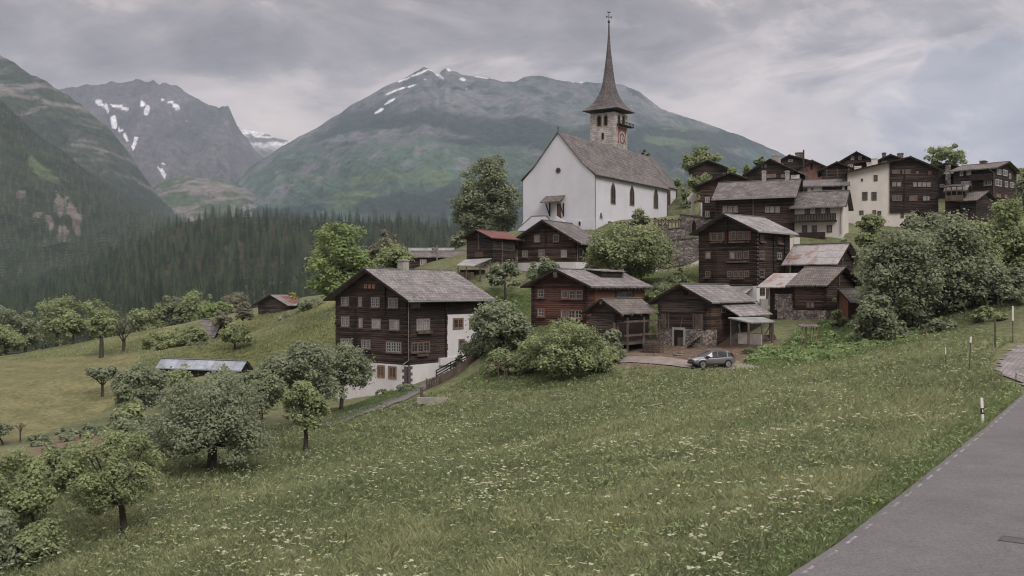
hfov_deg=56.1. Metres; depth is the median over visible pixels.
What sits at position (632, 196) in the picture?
window
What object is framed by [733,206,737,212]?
window
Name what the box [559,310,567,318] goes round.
window
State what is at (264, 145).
mountain
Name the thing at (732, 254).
window
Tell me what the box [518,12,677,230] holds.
church
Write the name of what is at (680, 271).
shrub
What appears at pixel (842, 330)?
bank herbs
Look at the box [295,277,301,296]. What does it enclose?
spruce tree
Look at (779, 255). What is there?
window
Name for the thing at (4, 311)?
tree
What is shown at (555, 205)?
door panel
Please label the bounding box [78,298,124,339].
tree
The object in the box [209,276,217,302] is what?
spruce tree
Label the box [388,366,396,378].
window
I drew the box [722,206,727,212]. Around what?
window
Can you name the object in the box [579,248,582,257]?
window
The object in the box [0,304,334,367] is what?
field grass
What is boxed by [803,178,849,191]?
house
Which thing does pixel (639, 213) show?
tree
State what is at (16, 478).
shrub
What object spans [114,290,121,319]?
spruce tree
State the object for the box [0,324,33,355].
tree
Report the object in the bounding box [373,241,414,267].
tree
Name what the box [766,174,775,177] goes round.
window
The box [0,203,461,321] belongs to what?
forest
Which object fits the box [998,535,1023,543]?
drain grate
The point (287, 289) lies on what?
spruce tree
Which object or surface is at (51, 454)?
fruit tree
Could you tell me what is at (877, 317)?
tree
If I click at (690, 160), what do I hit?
tree
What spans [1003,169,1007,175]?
window
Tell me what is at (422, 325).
window
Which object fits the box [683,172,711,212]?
tree
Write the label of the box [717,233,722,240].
window
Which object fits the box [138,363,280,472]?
fruit tree
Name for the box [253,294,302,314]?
barn
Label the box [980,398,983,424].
reflector post
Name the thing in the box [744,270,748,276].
window
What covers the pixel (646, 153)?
tree
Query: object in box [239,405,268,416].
shrub
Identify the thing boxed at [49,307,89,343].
tree
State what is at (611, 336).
shrub
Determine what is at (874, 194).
window
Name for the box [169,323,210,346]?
tree
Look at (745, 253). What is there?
window
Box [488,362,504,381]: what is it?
tree guard
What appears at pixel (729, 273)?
window
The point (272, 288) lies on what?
spruce tree
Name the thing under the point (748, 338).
shed
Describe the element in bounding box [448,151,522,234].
linden tree
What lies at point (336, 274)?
tree
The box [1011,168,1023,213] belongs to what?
tree
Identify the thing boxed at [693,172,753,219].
house
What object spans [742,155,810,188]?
chalet
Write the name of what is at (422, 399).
trough
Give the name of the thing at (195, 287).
spruce tree
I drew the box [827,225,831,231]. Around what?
window
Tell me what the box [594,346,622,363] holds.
shrub
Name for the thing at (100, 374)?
crooked tree
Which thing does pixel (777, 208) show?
window
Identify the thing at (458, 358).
shrub
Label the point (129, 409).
shrub
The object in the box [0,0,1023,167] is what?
sky
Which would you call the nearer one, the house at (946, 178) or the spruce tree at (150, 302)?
the house at (946, 178)
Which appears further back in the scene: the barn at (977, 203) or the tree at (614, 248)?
the barn at (977, 203)
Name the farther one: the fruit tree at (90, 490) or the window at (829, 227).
the window at (829, 227)
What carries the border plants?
on the ground at (46, 396)
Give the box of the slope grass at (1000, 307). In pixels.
[651,214,1017,329]
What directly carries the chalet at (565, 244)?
on the ground at (46, 396)
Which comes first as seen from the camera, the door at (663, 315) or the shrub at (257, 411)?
the shrub at (257, 411)
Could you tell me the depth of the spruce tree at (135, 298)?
709.85 m
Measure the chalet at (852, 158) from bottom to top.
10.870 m
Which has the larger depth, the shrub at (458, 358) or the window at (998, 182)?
the window at (998, 182)
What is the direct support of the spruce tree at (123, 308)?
on the hill at (199, 260)
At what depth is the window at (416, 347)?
113.59 m
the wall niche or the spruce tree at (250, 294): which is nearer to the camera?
the wall niche
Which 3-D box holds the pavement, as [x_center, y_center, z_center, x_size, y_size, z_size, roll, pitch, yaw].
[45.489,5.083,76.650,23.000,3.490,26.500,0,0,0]
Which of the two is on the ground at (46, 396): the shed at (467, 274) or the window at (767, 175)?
the shed at (467, 274)
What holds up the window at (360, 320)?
in the chalet at (402, 323)
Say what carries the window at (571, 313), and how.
in the chalet at (561, 293)
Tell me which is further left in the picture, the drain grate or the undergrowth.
the undergrowth
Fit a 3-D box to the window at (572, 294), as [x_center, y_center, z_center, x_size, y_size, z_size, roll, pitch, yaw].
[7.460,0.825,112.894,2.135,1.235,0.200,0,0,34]
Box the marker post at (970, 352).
[969,337,971,372]
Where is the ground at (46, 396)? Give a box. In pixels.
[0,168,1023,575]
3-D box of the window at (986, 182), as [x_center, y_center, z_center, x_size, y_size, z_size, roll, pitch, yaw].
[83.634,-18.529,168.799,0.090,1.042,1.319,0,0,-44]
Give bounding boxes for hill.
[0,217,456,355]
[153,176,256,221]
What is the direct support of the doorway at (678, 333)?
in the barn at (696, 315)
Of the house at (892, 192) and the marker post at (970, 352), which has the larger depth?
the house at (892, 192)
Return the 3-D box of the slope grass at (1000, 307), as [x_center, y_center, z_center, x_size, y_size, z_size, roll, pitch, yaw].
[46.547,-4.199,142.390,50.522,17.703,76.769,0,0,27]
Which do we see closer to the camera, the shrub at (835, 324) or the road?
the road
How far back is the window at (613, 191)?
175.89 m
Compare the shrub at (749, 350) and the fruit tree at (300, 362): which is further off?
the shrub at (749, 350)
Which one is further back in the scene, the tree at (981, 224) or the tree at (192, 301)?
the tree at (192, 301)
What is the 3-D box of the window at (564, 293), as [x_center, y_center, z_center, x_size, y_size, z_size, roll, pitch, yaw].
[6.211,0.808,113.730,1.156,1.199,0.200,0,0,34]
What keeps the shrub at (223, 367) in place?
on the ground at (46, 396)
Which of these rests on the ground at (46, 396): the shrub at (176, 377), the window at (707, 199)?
the shrub at (176, 377)
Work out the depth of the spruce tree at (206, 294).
659.29 m
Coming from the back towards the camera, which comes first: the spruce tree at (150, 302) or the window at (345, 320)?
the spruce tree at (150, 302)
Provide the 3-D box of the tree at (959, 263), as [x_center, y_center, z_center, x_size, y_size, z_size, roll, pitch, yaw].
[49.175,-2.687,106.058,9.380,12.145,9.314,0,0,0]
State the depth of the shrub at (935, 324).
98.30 m
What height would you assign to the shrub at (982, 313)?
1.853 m
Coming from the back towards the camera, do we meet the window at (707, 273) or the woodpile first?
the window at (707, 273)
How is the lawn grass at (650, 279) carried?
on the ground at (46, 396)
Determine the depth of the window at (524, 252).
152.74 m
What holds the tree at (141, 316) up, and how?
on the ground at (46, 396)
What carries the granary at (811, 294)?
on the ground at (46, 396)
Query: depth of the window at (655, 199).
190.79 m
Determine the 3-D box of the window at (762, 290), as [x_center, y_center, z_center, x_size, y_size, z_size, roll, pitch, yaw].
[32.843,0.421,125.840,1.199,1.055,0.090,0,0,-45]
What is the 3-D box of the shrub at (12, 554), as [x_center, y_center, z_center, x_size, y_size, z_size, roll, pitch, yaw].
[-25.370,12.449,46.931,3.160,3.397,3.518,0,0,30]
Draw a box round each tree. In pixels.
[0,304,15,349]
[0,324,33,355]
[0,421,14,444]
[0,448,61,527]
[4,310,44,352]
[15,423,26,441]
[29,292,83,346]
[32,306,37,322]
[35,442,99,485]
[40,320,54,347]
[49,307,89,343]
[57,426,169,534]
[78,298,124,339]
[84,366,117,396]
[86,311,118,357]
[105,362,171,417]
[108,413,165,457]
[111,291,121,317]
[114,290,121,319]
[115,316,133,335]
[115,322,138,350]
[122,301,126,315]
[123,302,169,332]
[126,293,131,314]
[132,288,139,309]
[138,330,184,350]
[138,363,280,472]
[145,297,149,321]
[146,288,153,311]
[156,295,186,325]
[158,278,164,304]
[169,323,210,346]
[174,289,213,322]
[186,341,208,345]
[191,276,200,300]
[195,300,233,318]
[203,285,210,302]
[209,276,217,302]
[212,286,218,302]
[217,283,223,301]
[218,322,253,349]
[220,291,250,313]
[233,367,291,432]
[248,285,253,305]
[253,335,344,424]
[259,287,263,300]
[268,279,275,294]
[278,379,331,450]
[284,281,291,295]
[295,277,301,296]
[303,220,376,301]
[309,280,315,295]
[310,338,377,409]
[365,229,405,266]
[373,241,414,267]
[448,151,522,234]
[465,295,534,354]
[484,259,521,300]
[525,256,562,279]
[582,220,678,279]
[627,207,652,279]
[641,149,650,155]
[673,178,686,186]
[679,145,724,175]
[679,185,690,207]
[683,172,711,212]
[724,166,741,174]
[741,164,750,177]
[753,156,764,167]
[845,225,952,328]
[849,288,905,340]
[853,212,891,248]
[898,207,946,305]
[921,208,1001,315]
[923,143,967,165]
[957,216,1008,268]
[961,259,1023,306]
[987,197,1023,273]
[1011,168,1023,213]
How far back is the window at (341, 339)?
118.41 m
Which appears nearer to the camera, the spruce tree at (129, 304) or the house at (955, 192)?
the house at (955, 192)
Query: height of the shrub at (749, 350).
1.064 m
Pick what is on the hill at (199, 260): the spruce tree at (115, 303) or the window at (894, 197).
the spruce tree at (115, 303)
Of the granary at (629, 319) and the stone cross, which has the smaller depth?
the granary at (629, 319)
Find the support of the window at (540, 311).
in the chalet at (561, 293)
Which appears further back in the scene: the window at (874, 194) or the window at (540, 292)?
the window at (874, 194)
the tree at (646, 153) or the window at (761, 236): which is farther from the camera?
the tree at (646, 153)
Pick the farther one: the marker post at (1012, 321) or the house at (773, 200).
the house at (773, 200)
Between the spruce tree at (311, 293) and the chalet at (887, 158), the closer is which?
the chalet at (887, 158)
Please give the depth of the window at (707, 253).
130.19 m
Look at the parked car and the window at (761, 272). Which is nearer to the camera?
the parked car
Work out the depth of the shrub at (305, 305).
182.12 m
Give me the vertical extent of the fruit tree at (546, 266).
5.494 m
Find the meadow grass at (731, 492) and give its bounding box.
[0,329,1007,575]
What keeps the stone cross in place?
on the ground at (46, 396)
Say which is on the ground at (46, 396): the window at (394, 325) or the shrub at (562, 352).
the shrub at (562, 352)
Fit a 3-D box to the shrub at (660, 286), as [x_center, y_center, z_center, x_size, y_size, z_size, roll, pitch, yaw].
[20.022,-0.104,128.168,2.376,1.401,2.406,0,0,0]
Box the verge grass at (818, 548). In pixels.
[736,325,1022,575]
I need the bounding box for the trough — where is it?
[417,388,447,405]
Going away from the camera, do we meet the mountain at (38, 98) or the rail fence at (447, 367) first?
the rail fence at (447, 367)
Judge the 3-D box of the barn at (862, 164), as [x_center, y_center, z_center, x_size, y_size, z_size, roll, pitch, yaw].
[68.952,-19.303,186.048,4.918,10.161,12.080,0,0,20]
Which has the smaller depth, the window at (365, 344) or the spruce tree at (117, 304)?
the window at (365, 344)
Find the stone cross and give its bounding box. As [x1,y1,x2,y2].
[687,193,697,214]
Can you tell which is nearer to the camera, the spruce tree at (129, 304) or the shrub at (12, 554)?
the shrub at (12, 554)
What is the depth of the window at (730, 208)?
153.98 m
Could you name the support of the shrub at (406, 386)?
on the ground at (46, 396)
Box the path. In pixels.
[316,370,449,425]
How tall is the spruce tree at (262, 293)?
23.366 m
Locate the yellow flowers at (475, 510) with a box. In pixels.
[108,401,909,571]
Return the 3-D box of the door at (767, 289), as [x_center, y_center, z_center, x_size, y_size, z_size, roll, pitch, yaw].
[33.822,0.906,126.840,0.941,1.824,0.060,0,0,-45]
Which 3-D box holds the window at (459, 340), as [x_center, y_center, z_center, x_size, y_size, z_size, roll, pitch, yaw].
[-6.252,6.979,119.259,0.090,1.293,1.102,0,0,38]
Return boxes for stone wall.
[594,225,667,236]
[650,237,698,269]
[657,227,684,239]
[680,214,704,234]
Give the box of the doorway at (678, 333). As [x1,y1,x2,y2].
[672,327,684,345]
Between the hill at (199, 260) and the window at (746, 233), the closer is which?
the window at (746, 233)
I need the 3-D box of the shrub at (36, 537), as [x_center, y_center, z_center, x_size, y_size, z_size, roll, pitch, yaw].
[-23.544,12.729,47.951,2.661,2.348,2.771,0,0,-39]
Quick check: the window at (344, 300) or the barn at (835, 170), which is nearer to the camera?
the window at (344, 300)
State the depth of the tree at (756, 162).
240.11 m
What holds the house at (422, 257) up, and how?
on the ground at (46, 396)
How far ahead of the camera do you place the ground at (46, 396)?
106.44 m
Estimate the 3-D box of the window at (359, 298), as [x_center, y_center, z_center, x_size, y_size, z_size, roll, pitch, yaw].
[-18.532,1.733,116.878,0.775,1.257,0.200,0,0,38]
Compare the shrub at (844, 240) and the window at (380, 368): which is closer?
the window at (380, 368)
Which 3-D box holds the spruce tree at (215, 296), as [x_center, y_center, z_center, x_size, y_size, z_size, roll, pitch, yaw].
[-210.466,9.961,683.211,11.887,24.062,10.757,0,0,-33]
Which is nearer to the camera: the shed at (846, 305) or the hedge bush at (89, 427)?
the hedge bush at (89, 427)
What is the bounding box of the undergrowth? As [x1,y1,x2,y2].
[743,313,918,361]
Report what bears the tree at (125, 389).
on the ground at (46, 396)
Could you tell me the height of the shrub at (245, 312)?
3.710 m
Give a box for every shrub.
[0,507,26,574]
[1,467,29,489]
[11,517,69,566]
[104,399,155,442]
[157,363,202,414]
[202,364,238,411]
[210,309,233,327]
[232,301,253,320]
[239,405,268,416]
[270,311,291,322]
[289,292,299,299]
[296,298,325,310]
[375,388,393,394]
[396,383,413,390]
[449,230,466,247]
[453,355,462,366]
[457,334,487,358]
[485,347,521,373]
[507,335,542,374]
[523,316,616,377]
[584,244,600,268]
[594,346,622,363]
[602,327,627,358]
[644,290,659,302]
[654,282,669,290]
[665,275,687,282]
[673,267,685,275]
[741,346,760,352]
[829,314,848,324]
[831,298,841,328]
[840,238,859,256]
[891,320,911,336]
[925,317,957,330]
[969,305,1007,321]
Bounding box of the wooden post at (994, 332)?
[994,317,995,347]
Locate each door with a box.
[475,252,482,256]
[557,203,560,217]
[660,313,665,327]
[695,314,702,328]
[766,288,769,298]
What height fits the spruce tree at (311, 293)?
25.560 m
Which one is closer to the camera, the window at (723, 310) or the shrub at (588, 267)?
the window at (723, 310)
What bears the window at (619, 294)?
in the chalet at (561, 293)
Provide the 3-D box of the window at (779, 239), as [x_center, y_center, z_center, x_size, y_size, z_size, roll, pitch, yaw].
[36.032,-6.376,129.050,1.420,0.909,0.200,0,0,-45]
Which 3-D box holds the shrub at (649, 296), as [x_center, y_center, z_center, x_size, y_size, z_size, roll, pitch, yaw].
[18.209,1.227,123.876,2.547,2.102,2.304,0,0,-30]
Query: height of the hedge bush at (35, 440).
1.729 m
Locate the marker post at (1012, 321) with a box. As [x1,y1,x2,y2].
[1012,306,1013,342]
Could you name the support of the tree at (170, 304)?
on the ground at (46, 396)
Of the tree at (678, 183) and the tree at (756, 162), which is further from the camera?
the tree at (756, 162)
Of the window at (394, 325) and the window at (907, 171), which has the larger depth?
the window at (907, 171)
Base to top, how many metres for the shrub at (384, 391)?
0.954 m
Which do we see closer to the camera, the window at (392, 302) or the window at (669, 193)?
the window at (392, 302)
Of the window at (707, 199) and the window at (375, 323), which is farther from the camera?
the window at (707, 199)
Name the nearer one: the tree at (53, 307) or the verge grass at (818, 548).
the verge grass at (818, 548)
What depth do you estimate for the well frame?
101.23 m
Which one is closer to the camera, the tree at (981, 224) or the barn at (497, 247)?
the tree at (981, 224)
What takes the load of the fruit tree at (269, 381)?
on the ground at (46, 396)
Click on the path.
(405, 397)
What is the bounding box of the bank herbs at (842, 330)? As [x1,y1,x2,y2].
[743,317,921,367]
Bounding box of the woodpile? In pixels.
[641,333,664,352]
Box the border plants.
[324,387,424,422]
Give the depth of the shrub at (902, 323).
99.54 m
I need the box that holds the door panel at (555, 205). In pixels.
[554,204,556,216]
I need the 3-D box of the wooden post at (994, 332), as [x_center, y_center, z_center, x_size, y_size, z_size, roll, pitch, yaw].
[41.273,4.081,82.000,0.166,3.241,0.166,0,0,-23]
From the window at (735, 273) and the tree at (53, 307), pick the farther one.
the tree at (53, 307)
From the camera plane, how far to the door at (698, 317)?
106.55 m
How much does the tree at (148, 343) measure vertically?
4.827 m
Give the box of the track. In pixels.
[612,356,756,369]
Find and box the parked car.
[687,349,735,367]
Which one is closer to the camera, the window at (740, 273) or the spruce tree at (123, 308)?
the window at (740, 273)
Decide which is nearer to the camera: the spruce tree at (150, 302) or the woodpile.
the woodpile
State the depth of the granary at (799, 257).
124.40 m
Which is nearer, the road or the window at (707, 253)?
the road
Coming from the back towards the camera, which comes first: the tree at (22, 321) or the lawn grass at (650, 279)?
the tree at (22, 321)
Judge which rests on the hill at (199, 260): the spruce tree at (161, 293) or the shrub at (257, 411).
the spruce tree at (161, 293)
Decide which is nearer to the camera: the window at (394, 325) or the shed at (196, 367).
the window at (394, 325)
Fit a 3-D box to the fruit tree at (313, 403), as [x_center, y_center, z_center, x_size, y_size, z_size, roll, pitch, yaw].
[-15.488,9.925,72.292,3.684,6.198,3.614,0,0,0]
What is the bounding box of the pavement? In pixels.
[994,345,1023,387]
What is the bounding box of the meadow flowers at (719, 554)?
[0,327,991,575]
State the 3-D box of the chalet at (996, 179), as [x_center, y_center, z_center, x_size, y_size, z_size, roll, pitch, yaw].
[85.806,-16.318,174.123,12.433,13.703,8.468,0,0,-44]
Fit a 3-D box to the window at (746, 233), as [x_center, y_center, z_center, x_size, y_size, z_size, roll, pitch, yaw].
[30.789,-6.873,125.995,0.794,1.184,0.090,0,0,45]
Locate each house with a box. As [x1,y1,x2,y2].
[409,245,466,268]
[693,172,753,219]
[711,170,803,230]
[789,190,853,238]
[795,159,825,179]
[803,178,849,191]
[841,156,944,226]
[936,162,958,198]
[943,184,972,221]
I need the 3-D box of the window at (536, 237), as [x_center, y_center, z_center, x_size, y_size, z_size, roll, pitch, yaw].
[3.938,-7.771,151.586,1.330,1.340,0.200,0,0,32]
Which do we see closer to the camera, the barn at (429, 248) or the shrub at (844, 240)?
the shrub at (844, 240)
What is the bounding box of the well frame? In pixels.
[797,324,819,344]
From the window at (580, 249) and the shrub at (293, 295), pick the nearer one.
the window at (580, 249)
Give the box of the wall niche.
[691,219,695,232]
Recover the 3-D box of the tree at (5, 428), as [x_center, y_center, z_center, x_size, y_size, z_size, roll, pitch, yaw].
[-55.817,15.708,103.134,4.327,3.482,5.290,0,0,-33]
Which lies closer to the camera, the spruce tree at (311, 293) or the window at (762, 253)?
the window at (762, 253)
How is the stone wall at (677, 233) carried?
on the ground at (46, 396)
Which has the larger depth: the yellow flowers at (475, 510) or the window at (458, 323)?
the window at (458, 323)
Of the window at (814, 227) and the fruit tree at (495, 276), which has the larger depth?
the window at (814, 227)
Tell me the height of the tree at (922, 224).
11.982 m
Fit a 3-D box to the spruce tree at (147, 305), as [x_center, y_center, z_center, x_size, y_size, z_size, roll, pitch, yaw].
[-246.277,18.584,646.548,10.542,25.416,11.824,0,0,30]
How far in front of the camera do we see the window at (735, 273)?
127.16 m
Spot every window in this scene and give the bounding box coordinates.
[340,297,349,306]
[340,316,349,327]
[340,338,352,348]
[357,297,362,306]
[357,318,362,328]
[361,340,370,349]
[370,297,379,307]
[370,319,381,329]
[377,365,384,377]
[385,341,401,353]
[387,298,398,308]
[388,319,399,330]
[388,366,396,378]
[409,302,420,308]
[410,341,430,353]
[416,318,430,331]
[420,259,425,264]
[453,318,463,328]
[458,339,464,349]
[521,250,527,257]
[533,234,540,242]
[536,289,544,298]
[536,308,545,317]
[538,249,544,257]
[552,234,559,242]
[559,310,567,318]
[560,250,566,257]
[560,290,567,299]
[567,290,582,299]
[568,310,582,319]
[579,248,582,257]
[611,182,615,204]
[616,291,632,297]
[630,186,634,205]
[653,189,657,208]
[668,188,670,205]
[705,197,709,202]
[705,211,709,216]
[705,251,710,258]
[705,271,710,276]
[711,232,716,240]
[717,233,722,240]
[721,306,725,312]
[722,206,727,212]
[727,271,731,276]
[728,206,732,212]
[729,251,735,258]
[730,231,735,240]
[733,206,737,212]
[733,271,737,276]
[736,251,741,258]
[737,231,742,239]
[738,271,743,276]
[743,251,748,258]
[744,231,748,239]
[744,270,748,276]
[759,234,765,241]
[759,250,765,259]
[759,270,765,277]
[760,288,764,294]
[765,206,769,212]
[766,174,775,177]
[775,206,779,212]
[776,252,782,259]
[777,237,781,243]
[802,225,806,231]
[812,225,816,231]
[815,208,820,213]
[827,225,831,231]
[862,192,867,199]
[872,192,876,199]
[892,170,899,173]
[892,195,901,200]
[902,169,910,173]
[909,195,916,200]
[961,181,971,185]
[984,180,991,185]
[995,179,1001,186]
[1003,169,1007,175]
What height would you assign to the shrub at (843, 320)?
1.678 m
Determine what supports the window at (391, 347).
in the chalet at (402, 323)
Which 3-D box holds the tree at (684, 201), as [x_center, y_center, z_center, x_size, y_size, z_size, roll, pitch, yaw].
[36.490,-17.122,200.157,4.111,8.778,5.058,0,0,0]
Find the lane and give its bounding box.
[652,260,698,271]
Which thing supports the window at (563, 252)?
in the chalet at (565, 244)
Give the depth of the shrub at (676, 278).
130.75 m
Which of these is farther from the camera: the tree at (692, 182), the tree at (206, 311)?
the tree at (206, 311)
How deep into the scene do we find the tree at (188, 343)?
159.25 m
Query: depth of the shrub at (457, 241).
185.37 m
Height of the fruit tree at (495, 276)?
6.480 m
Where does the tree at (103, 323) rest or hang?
on the ground at (46, 396)
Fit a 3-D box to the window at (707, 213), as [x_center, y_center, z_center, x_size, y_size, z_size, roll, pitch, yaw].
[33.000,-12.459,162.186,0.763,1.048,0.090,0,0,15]
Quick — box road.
[788,394,1023,575]
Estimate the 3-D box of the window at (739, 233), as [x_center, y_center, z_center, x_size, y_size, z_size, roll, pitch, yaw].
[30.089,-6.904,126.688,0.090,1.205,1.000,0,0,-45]
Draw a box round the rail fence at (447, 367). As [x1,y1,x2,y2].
[436,355,467,376]
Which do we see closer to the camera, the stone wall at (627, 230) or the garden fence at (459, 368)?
the garden fence at (459, 368)
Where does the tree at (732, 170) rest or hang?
on the ground at (46, 396)
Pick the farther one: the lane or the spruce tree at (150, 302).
the spruce tree at (150, 302)
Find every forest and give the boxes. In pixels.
[0,99,173,285]
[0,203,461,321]
[2,60,175,223]
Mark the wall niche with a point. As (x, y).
(693, 224)
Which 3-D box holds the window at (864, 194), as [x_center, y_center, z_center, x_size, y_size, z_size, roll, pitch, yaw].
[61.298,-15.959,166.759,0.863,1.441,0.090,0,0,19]
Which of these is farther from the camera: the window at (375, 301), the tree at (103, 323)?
the tree at (103, 323)
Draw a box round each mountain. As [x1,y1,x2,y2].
[0,55,184,223]
[0,100,172,293]
[59,79,262,187]
[236,67,784,230]
[238,127,290,157]
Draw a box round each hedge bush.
[26,433,53,446]
[54,427,74,441]
[73,422,107,437]
[106,412,121,427]
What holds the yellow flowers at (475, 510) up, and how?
on the ground at (46, 396)
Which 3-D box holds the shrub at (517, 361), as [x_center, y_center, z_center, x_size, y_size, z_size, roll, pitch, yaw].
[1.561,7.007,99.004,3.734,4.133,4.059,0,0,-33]
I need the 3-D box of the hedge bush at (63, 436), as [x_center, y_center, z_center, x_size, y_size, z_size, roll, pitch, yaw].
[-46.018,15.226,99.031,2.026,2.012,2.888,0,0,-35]
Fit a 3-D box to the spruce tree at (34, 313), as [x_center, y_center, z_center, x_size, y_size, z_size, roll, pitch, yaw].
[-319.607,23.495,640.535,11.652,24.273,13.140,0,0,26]
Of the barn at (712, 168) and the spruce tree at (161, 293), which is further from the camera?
the spruce tree at (161, 293)
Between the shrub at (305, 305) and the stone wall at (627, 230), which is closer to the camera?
the stone wall at (627, 230)
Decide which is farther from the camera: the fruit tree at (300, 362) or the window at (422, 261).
the window at (422, 261)
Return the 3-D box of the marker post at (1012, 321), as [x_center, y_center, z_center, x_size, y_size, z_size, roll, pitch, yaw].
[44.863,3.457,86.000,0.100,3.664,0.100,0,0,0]
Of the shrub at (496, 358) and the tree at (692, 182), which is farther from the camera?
the tree at (692, 182)
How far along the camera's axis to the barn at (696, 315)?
108.11 m
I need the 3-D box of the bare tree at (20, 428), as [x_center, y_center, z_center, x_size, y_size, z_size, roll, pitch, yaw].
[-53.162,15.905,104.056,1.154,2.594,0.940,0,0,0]
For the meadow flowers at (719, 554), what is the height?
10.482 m
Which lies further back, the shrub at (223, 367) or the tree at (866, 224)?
the tree at (866, 224)
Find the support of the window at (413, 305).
in the chalet at (402, 323)
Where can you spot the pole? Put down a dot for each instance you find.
(125, 323)
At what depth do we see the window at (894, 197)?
164.91 m
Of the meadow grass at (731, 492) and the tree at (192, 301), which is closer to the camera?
the meadow grass at (731, 492)
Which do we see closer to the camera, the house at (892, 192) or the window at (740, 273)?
the window at (740, 273)
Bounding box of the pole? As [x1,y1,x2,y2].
[125,303,125,345]
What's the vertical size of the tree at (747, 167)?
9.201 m
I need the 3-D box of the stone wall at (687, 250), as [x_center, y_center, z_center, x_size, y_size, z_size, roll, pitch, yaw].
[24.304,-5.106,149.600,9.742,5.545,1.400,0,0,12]
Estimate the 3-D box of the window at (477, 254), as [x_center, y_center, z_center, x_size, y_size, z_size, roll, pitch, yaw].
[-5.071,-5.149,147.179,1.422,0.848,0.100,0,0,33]
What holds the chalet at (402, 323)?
on the ground at (46, 396)
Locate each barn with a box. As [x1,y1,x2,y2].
[199,318,226,338]
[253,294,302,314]
[408,247,454,267]
[460,229,520,268]
[647,283,772,347]
[688,159,727,188]
[803,150,853,178]
[854,158,880,168]
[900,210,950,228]
[955,190,998,224]
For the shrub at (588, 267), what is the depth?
136.91 m
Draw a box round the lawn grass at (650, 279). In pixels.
[452,264,698,390]
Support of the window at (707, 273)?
in the chalet at (747, 254)
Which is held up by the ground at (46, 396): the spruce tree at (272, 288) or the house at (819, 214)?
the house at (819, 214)
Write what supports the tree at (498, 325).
on the ground at (46, 396)
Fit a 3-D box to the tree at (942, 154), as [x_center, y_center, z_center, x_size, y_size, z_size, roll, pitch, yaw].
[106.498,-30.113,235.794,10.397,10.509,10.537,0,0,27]
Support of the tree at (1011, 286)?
on the ground at (46, 396)
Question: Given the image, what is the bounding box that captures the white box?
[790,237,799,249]
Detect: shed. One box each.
[155,358,253,377]
[456,258,491,281]
[728,317,776,346]
[835,288,863,319]
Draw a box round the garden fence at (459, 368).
[426,350,478,389]
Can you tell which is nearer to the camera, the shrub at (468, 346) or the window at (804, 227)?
the shrub at (468, 346)
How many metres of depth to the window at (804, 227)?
149.50 m
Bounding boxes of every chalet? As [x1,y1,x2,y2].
[323,259,495,398]
[513,219,597,270]
[520,268,653,328]
[689,213,798,309]
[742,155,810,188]
[781,152,810,168]
[839,151,870,167]
[878,152,903,162]
[948,160,1019,201]
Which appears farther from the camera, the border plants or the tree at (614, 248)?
the tree at (614, 248)
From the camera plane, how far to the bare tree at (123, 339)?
181.79 m
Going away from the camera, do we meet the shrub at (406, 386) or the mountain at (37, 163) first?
the shrub at (406, 386)
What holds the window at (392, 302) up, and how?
in the chalet at (402, 323)
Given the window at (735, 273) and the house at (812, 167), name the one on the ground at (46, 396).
the house at (812, 167)
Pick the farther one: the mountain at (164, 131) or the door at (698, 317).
the mountain at (164, 131)
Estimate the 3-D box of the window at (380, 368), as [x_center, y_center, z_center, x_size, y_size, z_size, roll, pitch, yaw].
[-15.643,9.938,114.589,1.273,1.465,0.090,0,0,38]
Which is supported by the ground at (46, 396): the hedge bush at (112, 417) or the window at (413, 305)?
the hedge bush at (112, 417)
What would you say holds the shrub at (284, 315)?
on the ground at (46, 396)
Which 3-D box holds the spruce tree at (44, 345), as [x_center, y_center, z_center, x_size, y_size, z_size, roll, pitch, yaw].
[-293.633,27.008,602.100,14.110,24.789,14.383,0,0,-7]
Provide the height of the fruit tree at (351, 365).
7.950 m
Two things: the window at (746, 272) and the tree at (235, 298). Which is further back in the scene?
the tree at (235, 298)
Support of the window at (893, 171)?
in the house at (892, 192)
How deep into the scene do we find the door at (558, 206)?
174.06 m
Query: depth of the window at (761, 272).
125.86 m
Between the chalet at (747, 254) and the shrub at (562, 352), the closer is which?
the shrub at (562, 352)
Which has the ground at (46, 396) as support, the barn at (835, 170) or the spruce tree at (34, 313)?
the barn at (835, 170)
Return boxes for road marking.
[800,396,1023,574]
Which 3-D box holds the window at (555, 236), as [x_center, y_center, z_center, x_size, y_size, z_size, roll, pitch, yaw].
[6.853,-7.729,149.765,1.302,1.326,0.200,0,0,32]
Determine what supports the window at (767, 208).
in the house at (773, 200)
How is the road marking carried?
on the road
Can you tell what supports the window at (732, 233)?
in the chalet at (747, 254)
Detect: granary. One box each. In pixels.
[581,297,662,351]
[756,266,863,320]
[781,242,861,286]
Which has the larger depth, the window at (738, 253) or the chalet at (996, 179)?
the chalet at (996, 179)
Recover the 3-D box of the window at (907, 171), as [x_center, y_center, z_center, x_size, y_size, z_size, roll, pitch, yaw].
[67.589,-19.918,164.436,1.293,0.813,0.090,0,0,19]

